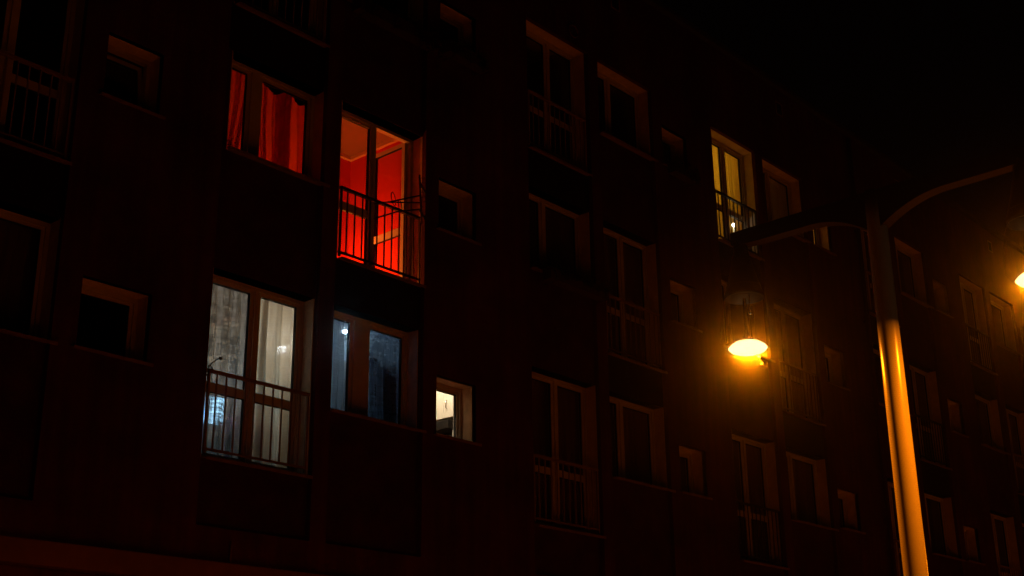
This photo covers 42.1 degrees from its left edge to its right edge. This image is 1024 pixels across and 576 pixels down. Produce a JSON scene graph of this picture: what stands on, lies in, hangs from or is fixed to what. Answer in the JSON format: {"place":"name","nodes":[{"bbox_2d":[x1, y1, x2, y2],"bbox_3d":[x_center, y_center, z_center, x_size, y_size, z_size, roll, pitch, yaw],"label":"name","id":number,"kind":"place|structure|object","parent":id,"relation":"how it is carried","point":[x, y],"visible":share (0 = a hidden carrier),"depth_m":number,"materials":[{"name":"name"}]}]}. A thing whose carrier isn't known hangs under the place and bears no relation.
{"place":"outdoors","nodes":[
{"label":"outdoors","id":0,"kind":"place"},
{"bbox_2d":[436,419,452,436],"bbox_3d":[-0.861,1.995,18.111,0.300,0.409,0.340,-17,-26,39],"label":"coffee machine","id":1,"kind":"object","parent":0,"point":[444,427],"visible":0.16,"depth_m":18.02,"materials":[{"name":"black plastic"}]},
{"bbox_2d":[0,0,1023,575],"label":"apartment building","id":2,"kind":"structure","parent":0,"point":[144,202],"depth_m":18.12,"materials":[{"name":"paint"}]},
{"bbox_2d":[0,200,60,345],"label":"window","id":3,"kind":"structure","parent":2,"relation":"in","point":[38,314],"depth_m":13.42,"materials":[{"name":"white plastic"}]},
{"bbox_2d":[0,0,84,165],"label":"balcony door","id":4,"kind":"structure","parent":2,"relation":"in","point":[66,74],"depth_m":13.92,"materials":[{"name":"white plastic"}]},
{"bbox_2d":[71,275,153,366],"bbox_3d":[-4.189,0.371,13.776,0.394,0.811,0.921,-17,-26,39],"label":"window","id":5,"kind":"structure","parent":2,"relation":"in","point":[91,288],"depth_m":14.05,"materials":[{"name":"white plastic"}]},
{"bbox_2d":[99,32,165,119],"bbox_3d":[-4.293,-2.292,14.733,0.501,0.825,0.800,-17,-26,39],"label":"window","id":6,"kind":"structure","parent":2,"relation":"in","point":[145,101],"depth_m":14.96,"materials":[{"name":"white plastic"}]},
{"bbox_2d":[206,357,221,375],"bbox_3d":[-3.231,0.847,14.408,0.164,0.205,0.199,6,-21,-19],"label":"rail ornament","id":7,"kind":"object","parent":2,"relation":"attached to","point":[209,365],"visible":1,"depth_m":14.32,"materials":[{"name":"black metal"}]},
{"bbox_2d":[201,284,247,458],"bbox_3d":[-3.335,0.959,15.078,0.136,2.240,0.760,-17,-26,39],"label":"curtain","id":8,"kind":"object","parent":2,"relation":"hanging from","point":[227,326],"visible":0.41,"depth_m":15.21,"materials":[{"name":"grey fabric"}]},
{"bbox_2d":[227,132,237,148],"bbox_3d":[-3.415,-1.736,15.808,0.131,0.485,0.412,-17,-26,39],"label":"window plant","id":9,"kind":"object","parent":2,"relation":"on","point":[230,143],"depth_m":15.89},
{"bbox_2d":[227,70,244,148],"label":"curtain","id":10,"kind":"object","parent":2,"relation":"hanging from","point":[236,105],"visible":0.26,"depth_m":16.20,"materials":[{"name":"red fabric"}]},
{"bbox_2d":[201,267,314,478],"bbox_3d":[-2.901,0.994,15.103,0.374,2.213,1.481,-17,-26,39],"label":"balcony door","id":11,"kind":"structure","parent":2,"relation":"in","point":[298,407],"depth_m":15.30,"materials":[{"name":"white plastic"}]},
{"bbox_2d":[252,299,293,467],"bbox_3d":[-2.790,1.170,15.681,0.183,2.240,0.900,-17,-26,39],"label":"curtain","id":12,"kind":"object","parent":2,"relation":"hanging from","point":[274,359],"visible":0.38,"depth_m":15.69,"materials":[{"name":"beige fabric"}]},
{"bbox_2d":[264,84,283,94],"bbox_3d":[-2.973,-2.554,16.685,0.046,0.270,0.422,-17,-26,39],"label":"curtain swag","id":13,"kind":"object","parent":2,"relation":"attached to","point":[275,91],"visible":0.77,"depth_m":16.67,"materials":[{"name":"fabric"}]},
{"bbox_2d":[259,84,291,167],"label":"curtain","id":14,"kind":"object","parent":2,"relation":"hanging from","point":[274,125],"visible":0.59,"depth_m":16.61,"materials":[{"name":"red fabric"}]},
{"bbox_2d":[226,50,329,187],"bbox_3d":[-2.901,-2.021,16.214,0.394,1.365,1.513,-17,-26,39],"label":"window","id":15,"kind":"structure","parent":2,"relation":"in","point":[255,79],"depth_m":16.36,"materials":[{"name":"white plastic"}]},
{"bbox_2d":[234,0,329,47],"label":"balcony door","id":16,"kind":"structure","parent":2,"relation":"in","point":[315,33],"depth_m":16.86,"materials":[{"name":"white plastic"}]},
{"bbox_2d":[288,97,304,172],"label":"curtain","id":17,"kind":"object","parent":2,"relation":"hanging from","point":[295,141],"visible":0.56,"depth_m":16.94,"materials":[{"name":"red fabric"}]},
{"bbox_2d":[292,96,304,105],"bbox_3d":[-2.699,-2.453,16.973,0.048,0.270,0.440,-17,-26,39],"label":"curtain swag","id":18,"kind":"object","parent":2,"relation":"attached to","point":[299,102],"visible":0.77,"depth_m":16.94,"materials":[{"name":"fabric"}]},
{"bbox_2d":[330,320,343,409],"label":"curtain","id":19,"kind":"object","parent":2,"relation":"hanging from","point":[337,403],"visible":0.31,"depth_m":16.46,"materials":[{"name":"blue fabric"}]},
{"bbox_2d":[331,360,345,410],"bbox_3d":[-2.815,2.167,18.128,1.460,2.139,0.390,-17,-26,39],"label":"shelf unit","id":20,"kind":"object","parent":2,"relation":"on","point":[343,398],"depth_m":17.90,"materials":[{"name":"laminate"}]},
{"bbox_2d":[330,304,425,432],"bbox_3d":[-1.733,1.024,16.476,0.394,1.393,1.525,-17,-26,39],"label":"window","id":21,"kind":"structure","parent":2,"relation":"in","point":[358,329],"depth_m":16.65,"materials":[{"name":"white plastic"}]},
{"bbox_2d":[336,100,425,287],"bbox_3d":[-1.977,-1.108,17.495,0.995,2.232,1.465,-17,-26,39],"label":"balcony door","id":22,"kind":"structure","parent":2,"relation":"in","point":[410,227],"depth_m":17.56,"materials":[{"name":"white plastic"}]},
{"bbox_2d":[368,358,395,421],"bbox_3d":[-1.673,1.522,17.102,0.089,1.256,0.544,-19,-26,40],"label":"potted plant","id":23,"kind":"object","parent":2,"relation":"hanging from","point":[380,376],"visible":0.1,"depth_m":17.19,"materials":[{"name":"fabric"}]},
{"bbox_2d":[368,330,398,423],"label":"curtain","id":24,"kind":"object","parent":2,"relation":"hanging from","point":[376,347],"visible":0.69,"depth_m":16.96,"materials":[{"name":"blue fabric"}]},
{"bbox_2d":[347,0,422,28],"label":"window","id":25,"kind":"structure","parent":2,"relation":"in","point":[414,8],"depth_m":18.86,"materials":[{"name":"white plastic"}]},
{"bbox_2d":[374,175,426,223],"bbox_3d":[-1.391,-1.191,17.264,0.149,0.982,1.072,-13,-23,31],"label":"clothes dryer","id":26,"kind":"object","parent":2,"relation":"attached to","point":[420,202],"visible":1,"depth_m":17.31,"materials":[{"name":"metal"}]},
{"bbox_2d":[436,391,452,421],"bbox_3d":[-0.948,1.369,18.574,1.205,1.075,0.483,-17,-26,39],"label":"wall cupboard","id":27,"kind":"object","parent":2,"relation":"attached to","point":[444,406],"depth_m":18.18,"materials":[{"name":"white laminate"}]},
{"bbox_2d":[436,391,443,419],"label":"door","id":28,"kind":"structure","parent":27,"relation":"in","point":[439,396],"depth_m":18.23,"materials":[{"name":"white laminate"}]},
{"bbox_2d":[444,393,452,417],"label":"door","id":29,"kind":"structure","parent":27,"relation":"in","point":[448,399],"depth_m":18.12,"materials":[{"name":"white laminate"}]},
{"bbox_2d":[418,375,481,446],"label":"window","id":30,"kind":"structure","parent":2,"relation":"in","point":[462,395],"depth_m":17.61,"materials":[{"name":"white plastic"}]},
{"bbox_2d":[440,0,475,51],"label":"window","id":31,"kind":"structure","parent":2,"relation":"in","point":[463,26],"depth_m":19.53,"materials":[{"name":"white plastic"}]},
{"bbox_2d":[436,178,481,245],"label":"window","id":32,"kind":"structure","parent":2,"relation":"in","point":[462,200],"depth_m":18.57,"materials":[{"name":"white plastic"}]},
{"bbox_2d":[529,201,572,273],"bbox_3d":[0.502,-0.666,20.258,0.088,1.371,1.537,-17,-26,39],"label":"curtain","id":33,"kind":"object","parent":2,"relation":"hanging from","point":[559,245],"visible":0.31,"depth_m":20.48,"materials":[{"name":"black fabric"}]},
{"bbox_2d":[532,380,581,529],"bbox_3d":[0.540,2.391,19.162,0.087,2.285,1.580,-17,-26,39],"label":"curtain","id":34,"kind":"object","parent":2,"relation":"hanging from","point":[568,429],"visible":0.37,"depth_m":19.31,"materials":[{"name":"black fabric"}]},
{"bbox_2d":[526,20,592,176],"bbox_3d":[0.639,-2.929,20.813,0.374,2.244,1.450,-17,-26,39],"label":"balcony door","id":35,"kind":"structure","parent":2,"relation":"in","point":[577,115],"depth_m":21.06,"materials":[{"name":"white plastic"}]},
{"bbox_2d":[529,186,590,280],"bbox_3d":[0.672,-0.704,20.005,0.394,1.378,1.526,-17,-26,39],"label":"window","id":36,"kind":"structure","parent":2,"relation":"in","point":[580,233],"depth_m":20.44,"materials":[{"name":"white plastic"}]},
{"bbox_2d":[532,367,605,538],"bbox_3d":[0.703,2.355,18.915,0.374,2.292,1.494,-17,-26,39],"label":"balcony door","id":37,"kind":"structure","parent":2,"relation":"in","point":[589,493],"depth_m":19.16,"materials":[{"name":"white plastic"}]},
{"bbox_2d":[604,235,644,363],"bbox_3d":[1.674,0.200,21.347,0.078,2.259,1.550,-17,-26,39],"label":"curtain","id":38,"kind":"object","parent":2,"relation":"hanging from","point":[632,274],"visible":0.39,"depth_m":21.57,"materials":[{"name":"black fabric"}]},
{"bbox_2d":[597,62,658,161],"bbox_3d":[1.809,-2.906,22.191,0.394,1.378,1.511,-17,-26,39],"label":"window","id":39,"kind":"structure","parent":2,"relation":"in","point":[608,78],"depth_m":22.57,"materials":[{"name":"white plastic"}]},
{"bbox_2d":[610,404,649,483],"bbox_3d":[1.700,2.401,20.547,0.090,1.371,1.521,-17,-26,39],"label":"curtain","id":40,"kind":"object","parent":2,"relation":"hanging from","point":[636,447],"visible":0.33,"depth_m":20.77,"materials":[{"name":"black fabric"}]},
{"bbox_2d":[603,221,667,373],"bbox_3d":[1.840,0.162,21.097,0.374,2.266,1.464,-17,-26,39],"label":"balcony door","id":41,"kind":"structure","parent":2,"relation":"in","point":[650,322],"depth_m":21.36,"materials":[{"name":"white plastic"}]},
{"bbox_2d":[609,392,675,492],"bbox_3d":[1.870,2.362,20.295,0.394,1.378,1.511,-17,-26,39],"label":"window","id":42,"kind":"structure","parent":2,"relation":"in","point":[655,417],"depth_m":20.69,"materials":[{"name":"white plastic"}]},
{"bbox_2d":[649,124,687,168],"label":"window","id":43,"kind":"structure","parent":2,"relation":"in","point":[674,143],"depth_m":23.37,"materials":[{"name":"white plastic"}]},
{"bbox_2d":[670,279,702,332],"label":"window","id":44,"kind":"structure","parent":2,"relation":"in","point":[684,297],"depth_m":22.39,"materials":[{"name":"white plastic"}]},
{"bbox_2d":[666,444,712,499],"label":"window","id":45,"kind":"structure","parent":2,"relation":"in","point":[696,487],"depth_m":21.43,"materials":[{"name":"white plastic"}]},
{"bbox_2d":[712,145,722,238],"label":"curtain","id":46,"kind":"object","parent":2,"relation":"hanging from","point":[716,168],"visible":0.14,"depth_m":24.71,"materials":[{"name":"yellow fabric"}]},
{"bbox_2d":[725,153,741,232],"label":"curtain","id":47,"kind":"object","parent":2,"relation":"hanging from","point":[732,178],"visible":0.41,"depth_m":25.16,"materials":[{"name":"yellow fabric"}]},
{"bbox_2d":[711,129,764,260],"bbox_3d":[4.016,-1.679,24.394,0.374,2.244,1.450,-17,-26,39],"label":"balcony door","id":48,"kind":"structure","parent":2,"relation":"in","point":[723,145],"depth_m":24.72,"materials":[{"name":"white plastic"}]},
{"bbox_2d":[721,273,775,362],"bbox_3d":[4.049,0.546,23.587,0.394,1.378,1.526,-17,-26,39],"label":"window","id":49,"kind":"structure","parent":2,"relation":"in","point":[758,325],"depth_m":24.01,"materials":[{"name":"white plastic"}]},
{"bbox_2d":[732,441,766,561],"bbox_3d":[3.916,3.626,22.744,0.077,2.237,1.536,-17,-26,39],"label":"curtain","id":50,"kind":"object","parent":2,"relation":"hanging from","point":[754,476],"visible":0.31,"depth_m":23.01,"materials":[{"name":"black fabric"}]},
{"bbox_2d":[731,429,789,569],"bbox_3d":[4.077,3.590,22.498,0.374,2.244,1.450,-17,-26,39],"label":"balcony door","id":51,"kind":"structure","parent":2,"relation":"in","point":[771,518],"depth_m":22.77,"materials":[{"name":"white plastic"}]},
{"bbox_2d":[769,178,786,219],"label":"curtain","id":52,"kind":"object","parent":2,"relation":"hanging from","point":[778,200],"visible":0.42,"depth_m":26.42,"materials":[{"name":"brown fabric"}]},
{"bbox_2d":[762,159,811,243],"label":"window","id":53,"kind":"structure","parent":2,"relation":"in","point":[792,191],"depth_m":26.21,"materials":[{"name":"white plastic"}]},
{"bbox_2d":[774,310,804,416],"bbox_3d":[5.055,1.423,24.928,0.081,2.237,1.521,-17,-26,39],"label":"curtain","id":54,"kind":"object","parent":2,"relation":"hanging from","point":[793,342],"visible":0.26,"depth_m":25.27,"materials":[{"name":"brown fabric"}]},
{"bbox_2d":[773,298,825,426],"bbox_3d":[5.214,1.388,24.684,0.374,2.244,1.435,-17,-26,39],"label":"balcony door","id":55,"kind":"structure","parent":2,"relation":"in","point":[809,383],"depth_m":24.97,"materials":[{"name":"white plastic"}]},
{"bbox_2d":[786,447,838,531],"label":"window","id":56,"kind":"structure","parent":2,"relation":"in","point":[821,510],"depth_m":24.33,"materials":[{"name":"white plastic"}]},
{"bbox_2d":[813,226,836,255],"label":"window","id":57,"kind":"structure","parent":2,"relation":"in","point":[821,235],"depth_m":26.92,"materials":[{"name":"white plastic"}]},
{"bbox_2d":[816,344,850,390],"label":"window","id":58,"kind":"structure","parent":2,"relation":"in","point":[833,359],"depth_m":25.97,"materials":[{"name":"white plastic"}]},
{"bbox_2d":[837,488,865,534],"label":"window","id":59,"kind":"structure","parent":2,"relation":"in","point":[850,522],"depth_m":25.06,"materials":[{"name":"white plastic"}]},
{"bbox_2d":[860,229,900,327],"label":"balcony door","id":60,"kind":"structure","parent":2,"relation":"in","point":[869,286],"depth_m":28.14,"materials":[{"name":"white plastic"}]},
{"bbox_2d":[873,343,912,416],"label":"window","id":61,"kind":"structure","parent":2,"relation":"in","point":[875,351],"depth_m":27.66,"materials":[{"name":"white plastic"}]},
{"bbox_2d":[887,478,901,575],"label":"balcony door","id":62,"kind":"structure","parent":2,"relation":"in","point":[890,485],"depth_m":26.46,"materials":[{"name":"white plastic"}]},
{"bbox_2d":[894,237,933,308],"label":"window","id":63,"kind":"structure","parent":2,"relation":"in","point":[915,260],"depth_m":30.08,"materials":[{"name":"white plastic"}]},
{"bbox_2d":[909,359,951,469],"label":"balcony door","id":64,"kind":"structure","parent":2,"relation":"in","point":[935,429],"depth_m":28.83,"materials":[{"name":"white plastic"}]},
{"bbox_2d":[932,278,953,318],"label":"window","id":65,"kind":"structure","parent":2,"relation":"in","point":[941,306],"depth_m":30.75,"materials":[{"name":"white plastic"}]},
{"bbox_2d":[924,489,965,561],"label":"window","id":66,"kind":"structure","parent":2,"relation":"in","point":[945,504],"depth_m":28.20,"materials":[{"name":"white plastic"}]},
{"bbox_2d":[947,399,968,437],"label":"window","id":67,"kind":"structure","parent":2,"relation":"in","point":[955,422],"depth_m":29.80,"materials":[{"name":"white plastic"}]},
{"bbox_2d":[963,525,985,565],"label":"window","id":68,"kind":"structure","parent":2,"relation":"in","point":[969,533],"depth_m":28.85,"materials":[{"name":"white plastic"}]},
{"bbox_2d":[959,276,997,375],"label":"balcony door","id":69,"kind":"structure","parent":2,"relation":"in","point":[985,363],"depth_m":32.15,"materials":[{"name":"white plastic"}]},
{"bbox_2d":[974,389,1010,454],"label":"window","id":70,"kind":"structure","parent":2,"relation":"in","point":[992,411],"depth_m":31.51,"materials":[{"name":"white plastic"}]},
{"bbox_2d":[990,510,1021,575],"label":"balcony door","id":71,"kind":"structure","parent":2,"relation":"in","point":[1009,535],"depth_m":30.51,"materials":[{"name":"white plastic"}]},
{"bbox_2d":[990,294,1023,356],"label":"window","id":72,"kind":"structure","parent":2,"relation":"in","point":[1004,309],"depth_m":33.69,"materials":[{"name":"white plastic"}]},
{"bbox_2d":[1005,403,1023,495],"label":"balcony door","id":73,"kind":"structure","parent":2,"relation":"in","point":[1019,417],"depth_m":32.56,"materials":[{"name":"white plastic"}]},
{"bbox_2d":[1020,328,1023,349],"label":"window","id":74,"kind":"structure","parent":2,"relation":"in","point":[1022,332],"depth_m":34.41,"materials":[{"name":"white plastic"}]},
{"bbox_2d":[659,0,1023,247],"label":"sky","id":75,"kind":"structure","parent":0,"point":[932,85],"materials":[{"name":"black"}]},
{"bbox_2d":[721,144,1023,575],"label":"street lamp","id":76,"kind":"object","parent":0,"point":[876,214],"visible":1,"depth_m":8.05,"materials":[{"name":"metal"}]}
]}

